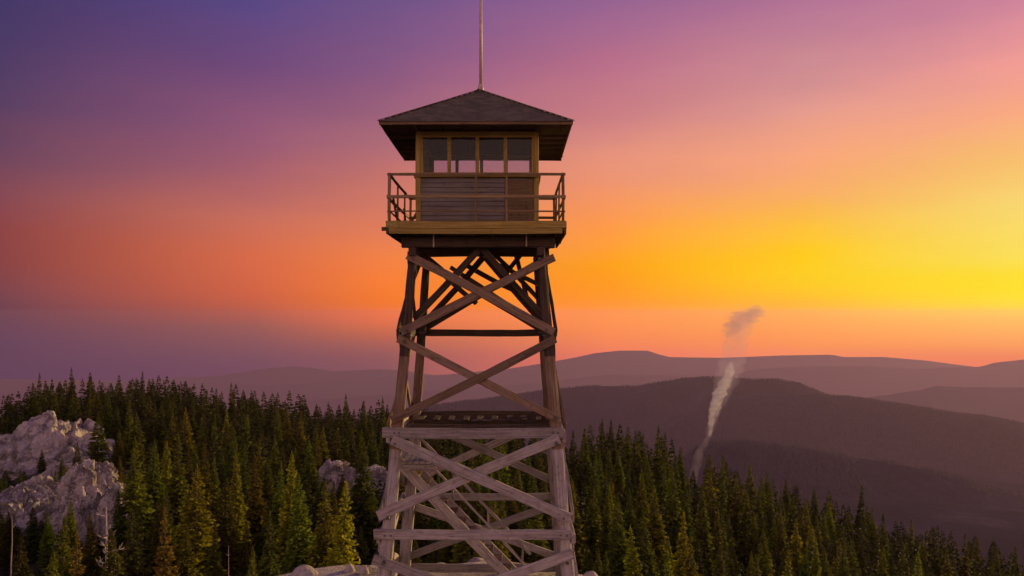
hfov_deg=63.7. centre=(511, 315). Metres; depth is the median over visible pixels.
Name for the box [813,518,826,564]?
fir tree
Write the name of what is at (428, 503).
fir tree
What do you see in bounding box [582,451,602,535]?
fir tree
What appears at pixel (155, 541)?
fir tree
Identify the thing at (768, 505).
fir tree
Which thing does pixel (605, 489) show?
fir tree
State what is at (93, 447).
fir tree
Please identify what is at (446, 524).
fir tree
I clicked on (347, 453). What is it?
fir tree
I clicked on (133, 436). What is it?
fir tree
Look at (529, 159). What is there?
window
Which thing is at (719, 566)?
fir tree
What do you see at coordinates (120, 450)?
fir tree
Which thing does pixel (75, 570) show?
fir tree
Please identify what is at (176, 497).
fir tree
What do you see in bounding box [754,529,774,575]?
fir tree
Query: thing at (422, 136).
window
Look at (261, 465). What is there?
fir tree
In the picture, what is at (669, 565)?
fir tree
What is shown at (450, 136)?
window
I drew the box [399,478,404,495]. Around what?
fir tree
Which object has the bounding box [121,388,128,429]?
fir tree
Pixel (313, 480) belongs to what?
fir tree
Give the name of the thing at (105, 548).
dead tree
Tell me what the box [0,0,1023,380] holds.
sky
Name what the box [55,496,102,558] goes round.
rock outcrop
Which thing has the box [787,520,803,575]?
fir tree
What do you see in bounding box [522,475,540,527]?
fir tree
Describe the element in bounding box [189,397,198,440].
fir tree
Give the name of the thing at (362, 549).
fir tree
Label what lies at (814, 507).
fir tree
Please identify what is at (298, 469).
fir tree
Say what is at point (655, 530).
fir tree
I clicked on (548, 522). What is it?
fir tree
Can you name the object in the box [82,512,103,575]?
fir tree
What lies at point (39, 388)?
fir tree
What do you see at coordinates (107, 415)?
fir tree
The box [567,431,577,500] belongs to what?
fir tree
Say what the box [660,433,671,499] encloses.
fir tree
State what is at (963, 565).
fir tree
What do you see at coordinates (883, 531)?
fir tree
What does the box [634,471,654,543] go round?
fir tree
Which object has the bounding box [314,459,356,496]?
rock outcrop
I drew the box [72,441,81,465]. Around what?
fir tree
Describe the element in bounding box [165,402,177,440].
fir tree
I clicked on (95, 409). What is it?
fir tree
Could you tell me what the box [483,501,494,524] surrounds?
fir tree
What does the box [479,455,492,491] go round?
fir tree
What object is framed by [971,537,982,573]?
fir tree
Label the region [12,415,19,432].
fir tree
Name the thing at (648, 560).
fir tree
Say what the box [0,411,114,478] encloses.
rock outcrop
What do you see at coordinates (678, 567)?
fir tree
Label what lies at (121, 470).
fir tree
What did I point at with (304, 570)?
boulder
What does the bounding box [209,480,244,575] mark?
fir tree
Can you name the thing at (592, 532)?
fir tree
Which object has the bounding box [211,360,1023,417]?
farther hill
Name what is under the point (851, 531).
fir tree
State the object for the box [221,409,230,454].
fir tree
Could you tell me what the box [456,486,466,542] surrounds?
fir tree
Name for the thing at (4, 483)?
fir tree
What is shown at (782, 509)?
fir tree
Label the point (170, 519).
fir tree
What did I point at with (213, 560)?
fir tree
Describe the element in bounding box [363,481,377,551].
fir tree
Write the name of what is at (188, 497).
fir tree
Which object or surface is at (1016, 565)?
fir tree
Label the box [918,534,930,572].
fir tree
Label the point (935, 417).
forest
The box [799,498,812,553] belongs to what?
fir tree
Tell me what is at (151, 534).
fir tree
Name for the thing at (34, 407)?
fir tree
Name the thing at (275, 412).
fir tree
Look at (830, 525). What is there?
fir tree
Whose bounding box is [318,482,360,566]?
fir tree
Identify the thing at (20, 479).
fir tree
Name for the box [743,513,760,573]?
fir tree
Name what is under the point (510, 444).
fir tree
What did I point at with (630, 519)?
fir tree
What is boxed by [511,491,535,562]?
fir tree
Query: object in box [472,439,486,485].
fir tree
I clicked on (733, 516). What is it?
fir tree
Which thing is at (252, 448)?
fir tree
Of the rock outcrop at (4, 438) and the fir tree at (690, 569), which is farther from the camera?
the rock outcrop at (4, 438)
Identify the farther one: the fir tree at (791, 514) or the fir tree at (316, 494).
the fir tree at (791, 514)
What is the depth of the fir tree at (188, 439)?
124.55 m
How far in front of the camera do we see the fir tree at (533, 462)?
121.12 m
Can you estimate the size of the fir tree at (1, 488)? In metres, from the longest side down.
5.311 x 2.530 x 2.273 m
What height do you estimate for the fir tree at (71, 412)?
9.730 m
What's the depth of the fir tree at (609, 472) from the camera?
109.12 m
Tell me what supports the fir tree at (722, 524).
on the ground
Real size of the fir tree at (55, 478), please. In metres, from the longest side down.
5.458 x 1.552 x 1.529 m
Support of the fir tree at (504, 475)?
on the ground
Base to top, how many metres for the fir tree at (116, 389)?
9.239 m
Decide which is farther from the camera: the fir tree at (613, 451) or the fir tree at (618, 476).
the fir tree at (613, 451)
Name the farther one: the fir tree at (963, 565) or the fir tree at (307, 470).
the fir tree at (963, 565)
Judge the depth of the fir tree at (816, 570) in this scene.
84.23 m
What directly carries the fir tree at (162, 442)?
on the ground
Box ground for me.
[0,406,1023,575]
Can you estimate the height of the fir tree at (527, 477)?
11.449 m
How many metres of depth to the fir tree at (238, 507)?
66.07 m
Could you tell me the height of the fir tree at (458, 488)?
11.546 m
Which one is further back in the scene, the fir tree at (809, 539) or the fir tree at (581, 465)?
the fir tree at (581, 465)
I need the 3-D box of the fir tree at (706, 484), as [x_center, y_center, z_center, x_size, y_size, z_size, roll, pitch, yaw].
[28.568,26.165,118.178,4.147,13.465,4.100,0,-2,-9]
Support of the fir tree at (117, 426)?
on the ground
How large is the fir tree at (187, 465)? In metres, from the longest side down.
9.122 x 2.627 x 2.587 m
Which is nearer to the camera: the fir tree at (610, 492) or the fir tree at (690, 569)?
the fir tree at (690, 569)
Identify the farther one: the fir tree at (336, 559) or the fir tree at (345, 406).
the fir tree at (345, 406)
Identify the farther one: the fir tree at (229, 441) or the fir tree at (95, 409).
the fir tree at (95, 409)
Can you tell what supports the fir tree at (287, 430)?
on the ground
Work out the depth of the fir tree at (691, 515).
98.91 m
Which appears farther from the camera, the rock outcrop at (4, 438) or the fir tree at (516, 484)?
the rock outcrop at (4, 438)
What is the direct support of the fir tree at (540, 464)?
on the ground
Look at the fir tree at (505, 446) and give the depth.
123.03 m
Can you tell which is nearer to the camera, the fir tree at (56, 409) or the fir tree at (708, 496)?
the fir tree at (708, 496)
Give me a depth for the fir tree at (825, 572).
79.66 m
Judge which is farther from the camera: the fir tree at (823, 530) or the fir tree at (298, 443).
the fir tree at (298, 443)
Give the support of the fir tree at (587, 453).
on the ground
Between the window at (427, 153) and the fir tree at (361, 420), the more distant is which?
the fir tree at (361, 420)
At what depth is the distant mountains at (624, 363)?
13032.92 m
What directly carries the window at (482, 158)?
in the lookout tower
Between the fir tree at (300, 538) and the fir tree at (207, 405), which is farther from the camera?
the fir tree at (207, 405)
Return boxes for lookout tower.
[371,0,577,575]
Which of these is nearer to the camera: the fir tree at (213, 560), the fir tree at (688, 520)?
the fir tree at (213, 560)
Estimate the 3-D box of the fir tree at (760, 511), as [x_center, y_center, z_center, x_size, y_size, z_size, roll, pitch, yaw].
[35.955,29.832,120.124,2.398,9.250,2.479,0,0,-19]
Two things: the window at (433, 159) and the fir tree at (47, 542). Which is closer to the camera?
the window at (433, 159)
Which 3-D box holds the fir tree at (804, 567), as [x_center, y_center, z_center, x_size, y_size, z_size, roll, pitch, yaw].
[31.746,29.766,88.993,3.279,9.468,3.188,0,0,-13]
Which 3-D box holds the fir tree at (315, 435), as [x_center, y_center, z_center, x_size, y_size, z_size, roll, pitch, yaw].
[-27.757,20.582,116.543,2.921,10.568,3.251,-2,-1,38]
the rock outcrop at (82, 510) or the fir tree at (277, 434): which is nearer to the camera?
the rock outcrop at (82, 510)
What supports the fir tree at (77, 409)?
on the ground
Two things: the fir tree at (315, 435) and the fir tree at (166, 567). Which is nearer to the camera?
the fir tree at (166, 567)
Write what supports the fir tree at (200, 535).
on the ground
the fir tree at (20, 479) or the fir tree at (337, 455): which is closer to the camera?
the fir tree at (20, 479)
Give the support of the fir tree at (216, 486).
on the ground
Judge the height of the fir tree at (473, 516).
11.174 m
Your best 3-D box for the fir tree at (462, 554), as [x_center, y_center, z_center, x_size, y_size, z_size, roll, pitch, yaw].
[-3.925,19.412,64.343,2.617,9.578,2.857,-2,-1,12]
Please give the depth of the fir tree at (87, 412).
139.88 m
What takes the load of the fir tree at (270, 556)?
on the ground
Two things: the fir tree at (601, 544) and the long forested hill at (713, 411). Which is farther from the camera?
the long forested hill at (713, 411)
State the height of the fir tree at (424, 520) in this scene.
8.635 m
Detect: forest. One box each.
[0,373,1023,575]
[354,375,826,456]
[630,392,1023,476]
[666,439,1023,506]
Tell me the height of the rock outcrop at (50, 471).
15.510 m
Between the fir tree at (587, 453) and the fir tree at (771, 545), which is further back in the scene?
the fir tree at (587, 453)
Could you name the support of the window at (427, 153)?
in the lookout tower
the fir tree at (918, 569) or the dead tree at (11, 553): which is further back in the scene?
the fir tree at (918, 569)
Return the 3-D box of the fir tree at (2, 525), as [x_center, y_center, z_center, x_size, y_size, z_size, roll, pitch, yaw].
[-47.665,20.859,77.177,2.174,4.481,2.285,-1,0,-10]
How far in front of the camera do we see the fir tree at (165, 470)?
85.58 m
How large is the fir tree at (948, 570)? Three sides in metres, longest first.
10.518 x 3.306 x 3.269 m
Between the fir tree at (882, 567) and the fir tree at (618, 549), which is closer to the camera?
the fir tree at (618, 549)
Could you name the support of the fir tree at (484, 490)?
on the ground
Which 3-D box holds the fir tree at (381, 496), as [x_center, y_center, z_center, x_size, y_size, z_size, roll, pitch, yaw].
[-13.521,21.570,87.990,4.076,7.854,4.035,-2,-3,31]
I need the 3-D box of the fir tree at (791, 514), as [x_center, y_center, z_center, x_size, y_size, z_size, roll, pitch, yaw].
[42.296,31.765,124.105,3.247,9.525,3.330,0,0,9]
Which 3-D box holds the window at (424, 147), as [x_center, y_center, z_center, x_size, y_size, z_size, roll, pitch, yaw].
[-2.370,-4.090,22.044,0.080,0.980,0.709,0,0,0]
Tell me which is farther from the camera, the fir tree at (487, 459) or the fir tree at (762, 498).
the fir tree at (762, 498)
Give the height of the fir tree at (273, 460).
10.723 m
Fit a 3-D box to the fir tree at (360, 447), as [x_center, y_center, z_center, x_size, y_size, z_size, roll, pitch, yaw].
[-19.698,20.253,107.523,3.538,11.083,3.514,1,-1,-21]
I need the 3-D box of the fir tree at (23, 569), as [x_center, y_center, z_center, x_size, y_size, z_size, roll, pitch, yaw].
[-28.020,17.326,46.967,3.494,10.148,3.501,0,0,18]
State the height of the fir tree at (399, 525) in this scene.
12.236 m
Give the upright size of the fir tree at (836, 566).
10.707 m
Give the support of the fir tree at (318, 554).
on the ground
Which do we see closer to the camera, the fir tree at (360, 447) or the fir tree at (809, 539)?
the fir tree at (809, 539)
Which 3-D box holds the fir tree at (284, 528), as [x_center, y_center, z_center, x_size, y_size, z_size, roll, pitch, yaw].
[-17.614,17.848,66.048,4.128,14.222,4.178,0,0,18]
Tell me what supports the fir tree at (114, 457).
on the ground
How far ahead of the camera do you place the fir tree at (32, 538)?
75.77 m
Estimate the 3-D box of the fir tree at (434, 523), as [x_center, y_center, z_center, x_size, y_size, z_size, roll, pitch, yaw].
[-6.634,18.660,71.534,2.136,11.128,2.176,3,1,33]
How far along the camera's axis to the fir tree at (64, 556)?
47.17 m
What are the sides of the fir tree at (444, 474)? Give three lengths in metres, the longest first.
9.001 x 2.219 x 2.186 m
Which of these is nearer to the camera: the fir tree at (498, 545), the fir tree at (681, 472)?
the fir tree at (498, 545)
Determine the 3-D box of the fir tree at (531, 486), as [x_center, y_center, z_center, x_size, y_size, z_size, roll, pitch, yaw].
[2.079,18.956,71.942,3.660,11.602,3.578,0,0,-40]
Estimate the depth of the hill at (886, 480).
2414.59 m
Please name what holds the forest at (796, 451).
on the hill at (886, 480)
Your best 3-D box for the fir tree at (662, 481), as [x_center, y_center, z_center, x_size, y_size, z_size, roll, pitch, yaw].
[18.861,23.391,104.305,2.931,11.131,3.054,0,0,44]
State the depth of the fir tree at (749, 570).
85.88 m
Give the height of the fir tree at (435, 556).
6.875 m
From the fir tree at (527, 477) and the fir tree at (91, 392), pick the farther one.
the fir tree at (91, 392)
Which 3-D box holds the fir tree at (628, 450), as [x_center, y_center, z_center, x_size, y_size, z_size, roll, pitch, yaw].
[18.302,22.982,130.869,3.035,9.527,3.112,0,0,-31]
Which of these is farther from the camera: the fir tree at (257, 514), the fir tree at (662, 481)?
the fir tree at (662, 481)
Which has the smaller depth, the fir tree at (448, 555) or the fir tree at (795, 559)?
the fir tree at (448, 555)
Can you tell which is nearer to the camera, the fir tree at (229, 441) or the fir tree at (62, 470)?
the fir tree at (229, 441)
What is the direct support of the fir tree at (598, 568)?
on the ground
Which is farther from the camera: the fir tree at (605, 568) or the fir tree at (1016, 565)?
the fir tree at (1016, 565)
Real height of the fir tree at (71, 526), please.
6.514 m
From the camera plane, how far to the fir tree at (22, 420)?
145.06 m
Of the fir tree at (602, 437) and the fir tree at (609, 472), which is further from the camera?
the fir tree at (602, 437)
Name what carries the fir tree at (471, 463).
on the ground
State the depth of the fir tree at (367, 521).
81.63 m
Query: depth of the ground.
1899.22 m
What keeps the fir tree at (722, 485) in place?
on the ground
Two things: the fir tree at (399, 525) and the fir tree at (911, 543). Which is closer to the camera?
the fir tree at (399, 525)
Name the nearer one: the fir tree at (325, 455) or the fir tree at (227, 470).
the fir tree at (227, 470)
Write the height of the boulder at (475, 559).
2.098 m
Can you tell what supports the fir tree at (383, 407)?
on the ground
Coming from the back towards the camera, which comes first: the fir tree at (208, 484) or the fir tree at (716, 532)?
the fir tree at (716, 532)
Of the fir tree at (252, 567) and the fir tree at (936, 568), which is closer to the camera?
the fir tree at (252, 567)
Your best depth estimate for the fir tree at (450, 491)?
93.23 m
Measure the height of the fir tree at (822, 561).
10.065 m
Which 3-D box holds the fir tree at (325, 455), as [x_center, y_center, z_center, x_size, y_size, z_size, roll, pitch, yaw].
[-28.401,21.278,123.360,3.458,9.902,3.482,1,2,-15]
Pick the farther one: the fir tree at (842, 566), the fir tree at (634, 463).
the fir tree at (634, 463)
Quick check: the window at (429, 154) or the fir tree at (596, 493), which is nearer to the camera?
the window at (429, 154)
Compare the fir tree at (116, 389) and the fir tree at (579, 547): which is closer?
the fir tree at (579, 547)
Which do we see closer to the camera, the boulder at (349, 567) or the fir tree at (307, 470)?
the boulder at (349, 567)
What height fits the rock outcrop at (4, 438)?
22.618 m
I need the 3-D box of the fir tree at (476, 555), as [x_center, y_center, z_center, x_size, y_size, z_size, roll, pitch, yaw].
[-2.364,19.527,61.691,2.445,8.922,2.466,-1,0,31]
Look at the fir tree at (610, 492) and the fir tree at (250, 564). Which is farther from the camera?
the fir tree at (610, 492)
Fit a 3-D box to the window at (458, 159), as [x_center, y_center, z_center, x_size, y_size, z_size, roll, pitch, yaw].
[-1.236,-4.090,23.890,0.708,0.980,0.080,0,0,0]
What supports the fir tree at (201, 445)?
on the ground
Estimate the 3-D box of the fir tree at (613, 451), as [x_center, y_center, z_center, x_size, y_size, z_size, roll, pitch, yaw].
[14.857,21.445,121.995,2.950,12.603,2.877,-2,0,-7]
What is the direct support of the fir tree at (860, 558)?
on the ground
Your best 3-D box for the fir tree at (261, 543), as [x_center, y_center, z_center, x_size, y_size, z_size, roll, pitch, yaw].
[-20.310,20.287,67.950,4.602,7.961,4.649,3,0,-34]
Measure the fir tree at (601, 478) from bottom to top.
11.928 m
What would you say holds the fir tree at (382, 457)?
on the ground
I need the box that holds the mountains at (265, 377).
[0,367,429,405]
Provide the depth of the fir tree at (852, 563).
102.66 m
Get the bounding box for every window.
[421,135,448,172]
[423,142,425,171]
[426,148,428,171]
[429,154,430,171]
[432,158,456,171]
[449,135,476,172]
[457,158,481,171]
[477,135,504,172]
[482,158,503,171]
[505,135,532,172]
[507,158,530,171]
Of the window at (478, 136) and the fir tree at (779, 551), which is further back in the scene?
the fir tree at (779, 551)
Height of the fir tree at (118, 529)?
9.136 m
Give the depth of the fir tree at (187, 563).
53.53 m
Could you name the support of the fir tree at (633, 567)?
on the ground
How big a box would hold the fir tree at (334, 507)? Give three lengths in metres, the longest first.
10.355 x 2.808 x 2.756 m
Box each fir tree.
[0,479,3,492]
[0,512,20,570]
[0,516,5,556]
[2,478,7,489]
[6,405,14,433]
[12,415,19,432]
[12,533,34,575]
[15,412,25,428]
[18,469,23,483]
[18,507,41,561]
[27,383,37,419]
[29,387,41,417]
[35,450,47,475]
[35,512,59,575]
[36,373,41,400]
[44,552,59,575]
[50,514,73,575]
[51,394,61,419]
[53,471,58,481]
[57,457,66,479]
[62,502,80,562]
[64,392,78,421]
[67,532,85,575]
[68,367,75,396]
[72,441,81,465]
[73,397,81,418]
[80,374,95,422]
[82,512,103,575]
[83,396,93,423]
[86,412,112,462]
[91,391,102,420]
[100,530,124,575]
[101,387,114,439]
[103,489,127,565]
[111,429,125,466]
[112,439,154,556]
[113,406,123,442]
[114,438,125,468]
[115,383,120,412]
[118,457,126,483]
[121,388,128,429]
[121,510,152,575]
[122,400,135,461]
[125,413,147,464]
[129,429,146,491]
[138,390,146,423]
[140,371,145,396]
[143,396,157,453]
[143,442,168,527]
[144,501,170,575]
[144,503,159,574]
[152,505,179,575]
[157,421,167,463]
[159,416,182,471]
[159,441,172,506]
[160,489,176,558]
[163,434,188,557]
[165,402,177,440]
[170,465,229,575]
[176,484,194,557]
[176,526,199,575]
[180,406,194,467]
[182,443,193,482]
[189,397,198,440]
[191,445,217,544]
[192,419,208,472]
[203,520,224,575]
[204,391,211,438]
[205,416,219,463]
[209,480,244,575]
[210,455,221,528]
[217,449,225,492]
[220,429,243,493]
[220,463,231,492]
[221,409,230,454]
[224,421,240,469]
[224,454,254,557]
[228,383,235,418]
[235,521,261,575]
[237,444,256,520]
[239,414,251,467]
[244,457,267,552]
[245,549,257,575]
[246,434,257,496]
[247,548,257,575]
[254,440,265,484]
[254,516,276,574]
[257,512,281,575]
[260,456,275,513]
[268,396,280,438]
[268,437,284,490]
[269,463,287,550]
[273,411,282,463]
[275,452,310,570]
[279,408,296,463]
[280,473,315,574]
[290,448,303,491]
[294,412,308,465]
[300,439,315,503]
[305,477,340,567]
[306,457,319,511]
[307,440,321,484]
[311,424,322,465]
[311,471,322,521]
[317,427,329,465]
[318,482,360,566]
[325,482,340,549]
[330,428,343,461]
[339,498,358,564]
[342,394,349,427]
[342,441,351,465]
[346,428,357,471]
[347,445,381,562]
[351,526,371,564]
[352,431,369,471]
[357,401,368,439]
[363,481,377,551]
[366,423,379,466]
[371,494,412,559]
[373,449,380,465]
[376,433,387,467]
[377,483,385,526]
[380,396,386,439]
[386,446,389,471]
[394,541,398,554]
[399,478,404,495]
[411,540,421,562]
[412,513,426,562]
[414,491,429,562]
[416,463,433,527]
[423,475,444,562]
[426,527,445,562]
[439,524,459,563]
[442,470,448,492]
[442,520,448,529]
[445,439,456,457]
[446,457,455,492]
[449,503,471,563]
[454,446,469,507]
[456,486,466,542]
[465,462,485,557]
[468,448,474,487]
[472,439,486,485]
[473,520,480,557]
[476,501,511,560]
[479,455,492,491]
[480,475,492,519]
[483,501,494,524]
[490,470,506,509]
[493,478,513,561]
[498,446,512,513]
[501,443,510,472]
[506,481,518,561]
[507,439,515,450]
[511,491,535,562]
[512,469,522,506]
[518,457,530,512]
[521,467,549,551]
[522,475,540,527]
[524,514,549,562]
[530,438,541,480]
[533,451,548,490]
[540,481,553,550]
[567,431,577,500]
[568,479,589,571]
[575,443,590,505]
[576,428,592,485]
[578,546,595,574]
[581,485,601,562]
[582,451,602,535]
[589,477,603,528]
[593,548,601,575]
[594,491,612,567]
[595,448,606,494]
[598,420,607,471]
[599,470,613,536]
[600,552,610,575]
[603,449,617,496]
[603,497,630,575]
[606,421,617,471]
[608,477,619,526]
[609,484,617,538]
[613,451,625,506]
[621,432,631,474]
[622,469,634,514]
[622,489,638,562]
[623,526,642,575]
[629,430,641,483]
[634,452,656,510]
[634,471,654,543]
[636,508,659,575]
[639,434,647,466]
[643,485,671,573]
[650,426,662,502]
[656,458,671,533]
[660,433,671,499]
[662,537,674,574]
[663,465,681,559]
[663,553,673,575]
[670,455,683,518]
[671,512,689,575]
[673,488,695,562]
[677,447,686,499]
[683,535,699,575]
[684,490,695,544]
[691,484,714,575]
[702,454,724,528]
[704,471,717,530]
[711,510,722,569]
[712,546,727,575]
[717,454,727,521]
[719,506,729,567]
[724,514,738,559]
[729,475,741,545]
[734,484,747,546]
[736,492,754,564]
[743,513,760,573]
[744,464,756,511]
[746,551,753,575]
[750,553,761,575]
[753,476,767,527]
[754,490,766,532]
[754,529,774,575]
[758,517,769,558]
[764,472,775,526]
[765,489,772,531]
[768,517,777,562]
[769,510,789,571]
[776,492,787,523]
[781,479,790,517]
[782,549,792,575]
[785,497,798,548]
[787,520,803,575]
[798,524,819,575]
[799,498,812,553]
[799,550,810,575]
[808,537,820,575]
[810,486,819,525]
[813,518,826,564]
[819,548,832,575]
[820,513,833,560]
[820,551,829,575]
[825,503,837,555]
[830,540,841,575]
[837,541,850,575]
[843,512,857,552]
[844,540,860,575]
[852,486,867,554]
[855,538,867,574]
[867,509,877,560]
[876,548,888,575]
[878,513,890,574]
[906,519,914,554]
[912,552,922,575]
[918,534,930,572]
[930,528,942,575]
[940,549,953,575]
[958,533,970,575]
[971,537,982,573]
[992,547,1000,575]
[1009,546,1020,575]
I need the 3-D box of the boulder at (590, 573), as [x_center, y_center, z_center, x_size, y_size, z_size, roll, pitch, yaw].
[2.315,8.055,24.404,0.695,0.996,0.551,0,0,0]
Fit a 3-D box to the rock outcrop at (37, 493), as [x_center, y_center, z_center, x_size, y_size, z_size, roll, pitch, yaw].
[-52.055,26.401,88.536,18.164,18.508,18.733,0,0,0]
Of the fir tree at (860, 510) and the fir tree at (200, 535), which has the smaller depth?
the fir tree at (200, 535)
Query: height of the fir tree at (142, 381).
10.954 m
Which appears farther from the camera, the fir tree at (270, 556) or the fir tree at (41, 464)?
the fir tree at (41, 464)
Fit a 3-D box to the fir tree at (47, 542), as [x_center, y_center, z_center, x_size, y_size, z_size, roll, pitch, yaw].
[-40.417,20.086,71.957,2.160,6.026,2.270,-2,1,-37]
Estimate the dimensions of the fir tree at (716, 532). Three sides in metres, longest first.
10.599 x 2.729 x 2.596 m
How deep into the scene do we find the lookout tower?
20.82 m
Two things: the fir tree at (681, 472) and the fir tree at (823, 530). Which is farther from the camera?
the fir tree at (681, 472)
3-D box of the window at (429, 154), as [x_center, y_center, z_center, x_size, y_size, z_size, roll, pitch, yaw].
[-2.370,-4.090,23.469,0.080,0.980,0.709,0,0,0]
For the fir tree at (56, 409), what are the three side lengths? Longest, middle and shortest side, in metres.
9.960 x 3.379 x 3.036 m
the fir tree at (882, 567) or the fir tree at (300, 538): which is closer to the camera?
the fir tree at (300, 538)
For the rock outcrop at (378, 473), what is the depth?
103.23 m
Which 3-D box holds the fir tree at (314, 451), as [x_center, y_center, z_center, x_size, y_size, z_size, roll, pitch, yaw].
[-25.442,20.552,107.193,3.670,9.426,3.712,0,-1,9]
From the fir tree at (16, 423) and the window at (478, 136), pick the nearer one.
the window at (478, 136)
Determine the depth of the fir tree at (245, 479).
80.90 m
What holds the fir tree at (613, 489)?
on the ground
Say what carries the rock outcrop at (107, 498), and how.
on the ground
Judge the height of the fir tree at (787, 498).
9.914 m
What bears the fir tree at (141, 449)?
on the ground
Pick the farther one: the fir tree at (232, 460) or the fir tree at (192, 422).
the fir tree at (192, 422)
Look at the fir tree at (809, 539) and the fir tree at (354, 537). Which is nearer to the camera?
the fir tree at (354, 537)
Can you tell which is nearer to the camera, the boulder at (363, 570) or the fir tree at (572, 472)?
the boulder at (363, 570)
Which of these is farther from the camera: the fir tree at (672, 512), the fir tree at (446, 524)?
the fir tree at (672, 512)
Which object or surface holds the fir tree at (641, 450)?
on the ground
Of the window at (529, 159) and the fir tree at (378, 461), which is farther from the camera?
the fir tree at (378, 461)
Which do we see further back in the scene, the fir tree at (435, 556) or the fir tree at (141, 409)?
the fir tree at (141, 409)
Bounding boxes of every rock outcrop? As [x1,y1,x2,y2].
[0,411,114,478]
[0,433,14,479]
[0,474,59,541]
[38,460,72,482]
[47,459,119,537]
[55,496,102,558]
[91,479,129,543]
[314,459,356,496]
[348,464,387,496]
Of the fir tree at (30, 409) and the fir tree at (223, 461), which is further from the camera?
the fir tree at (30, 409)
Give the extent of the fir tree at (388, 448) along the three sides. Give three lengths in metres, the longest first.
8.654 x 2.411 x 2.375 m
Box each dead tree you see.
[10,524,14,575]
[96,507,124,572]
[228,546,229,575]
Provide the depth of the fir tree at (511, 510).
74.68 m
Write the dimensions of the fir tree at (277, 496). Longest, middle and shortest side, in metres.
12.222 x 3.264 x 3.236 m
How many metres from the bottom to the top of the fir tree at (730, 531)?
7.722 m
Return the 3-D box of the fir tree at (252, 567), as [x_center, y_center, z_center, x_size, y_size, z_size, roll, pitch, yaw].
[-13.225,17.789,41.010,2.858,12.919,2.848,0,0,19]
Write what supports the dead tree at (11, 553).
on the ground
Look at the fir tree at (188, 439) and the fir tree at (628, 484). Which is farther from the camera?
the fir tree at (188, 439)
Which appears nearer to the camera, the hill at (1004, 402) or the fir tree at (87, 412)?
the fir tree at (87, 412)
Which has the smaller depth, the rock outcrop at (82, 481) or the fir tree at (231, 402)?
the rock outcrop at (82, 481)
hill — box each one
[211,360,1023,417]
[289,377,821,455]
[321,386,1023,421]
[631,395,1023,476]
[684,443,1023,505]
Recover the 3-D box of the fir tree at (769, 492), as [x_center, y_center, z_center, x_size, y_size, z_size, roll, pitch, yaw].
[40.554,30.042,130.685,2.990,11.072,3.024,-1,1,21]
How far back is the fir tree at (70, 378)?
190.02 m
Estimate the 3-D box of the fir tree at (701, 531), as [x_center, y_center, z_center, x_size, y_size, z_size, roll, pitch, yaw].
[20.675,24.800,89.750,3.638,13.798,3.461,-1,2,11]
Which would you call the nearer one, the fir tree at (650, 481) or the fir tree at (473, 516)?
the fir tree at (473, 516)
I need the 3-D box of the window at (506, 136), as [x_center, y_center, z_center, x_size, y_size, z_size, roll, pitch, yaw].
[0.189,-4.090,20.910,0.708,0.980,0.080,0,0,0]
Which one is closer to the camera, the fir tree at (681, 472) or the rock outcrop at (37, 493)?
the rock outcrop at (37, 493)
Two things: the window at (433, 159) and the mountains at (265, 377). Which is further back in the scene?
the mountains at (265, 377)
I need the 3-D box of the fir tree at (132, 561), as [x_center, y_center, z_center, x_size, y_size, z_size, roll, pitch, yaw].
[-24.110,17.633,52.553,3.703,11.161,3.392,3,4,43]
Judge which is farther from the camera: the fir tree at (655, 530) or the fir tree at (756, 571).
the fir tree at (655, 530)
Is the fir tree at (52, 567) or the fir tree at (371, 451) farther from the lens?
the fir tree at (371, 451)
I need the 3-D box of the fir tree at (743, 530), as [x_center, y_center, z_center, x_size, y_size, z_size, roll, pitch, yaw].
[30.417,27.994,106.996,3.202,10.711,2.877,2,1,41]
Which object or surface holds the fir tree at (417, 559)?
on the ground
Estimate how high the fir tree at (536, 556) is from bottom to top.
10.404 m
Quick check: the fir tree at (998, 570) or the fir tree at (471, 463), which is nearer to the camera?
the fir tree at (471, 463)
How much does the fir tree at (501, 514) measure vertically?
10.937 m
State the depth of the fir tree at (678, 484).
111.16 m
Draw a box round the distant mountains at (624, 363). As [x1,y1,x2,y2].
[221,351,971,406]
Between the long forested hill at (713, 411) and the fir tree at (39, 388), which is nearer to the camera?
the fir tree at (39, 388)
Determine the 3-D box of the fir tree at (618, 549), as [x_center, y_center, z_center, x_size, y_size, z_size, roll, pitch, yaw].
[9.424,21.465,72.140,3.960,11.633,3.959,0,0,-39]
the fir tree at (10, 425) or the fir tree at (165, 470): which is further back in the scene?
the fir tree at (10, 425)
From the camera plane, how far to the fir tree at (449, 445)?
134.15 m
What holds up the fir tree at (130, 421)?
on the ground
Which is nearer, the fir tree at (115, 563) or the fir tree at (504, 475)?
the fir tree at (115, 563)
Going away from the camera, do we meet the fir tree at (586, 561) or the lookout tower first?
the lookout tower
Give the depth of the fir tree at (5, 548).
73.69 m
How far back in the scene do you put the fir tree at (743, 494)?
114.71 m
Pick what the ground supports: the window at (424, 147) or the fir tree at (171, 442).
the fir tree at (171, 442)
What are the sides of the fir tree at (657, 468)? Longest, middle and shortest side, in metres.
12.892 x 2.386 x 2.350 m
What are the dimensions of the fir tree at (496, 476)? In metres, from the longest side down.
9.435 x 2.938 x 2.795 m
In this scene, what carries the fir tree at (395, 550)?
on the ground
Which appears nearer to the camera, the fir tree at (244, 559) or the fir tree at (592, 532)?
the fir tree at (244, 559)
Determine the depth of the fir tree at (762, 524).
112.65 m
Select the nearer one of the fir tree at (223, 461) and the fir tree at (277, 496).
the fir tree at (277, 496)
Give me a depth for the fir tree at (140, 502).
70.96 m
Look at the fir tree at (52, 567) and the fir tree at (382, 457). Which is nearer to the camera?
the fir tree at (52, 567)
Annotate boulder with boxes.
[288,565,317,575]
[344,563,354,571]
[358,566,368,574]
[466,557,484,562]
[583,571,597,575]

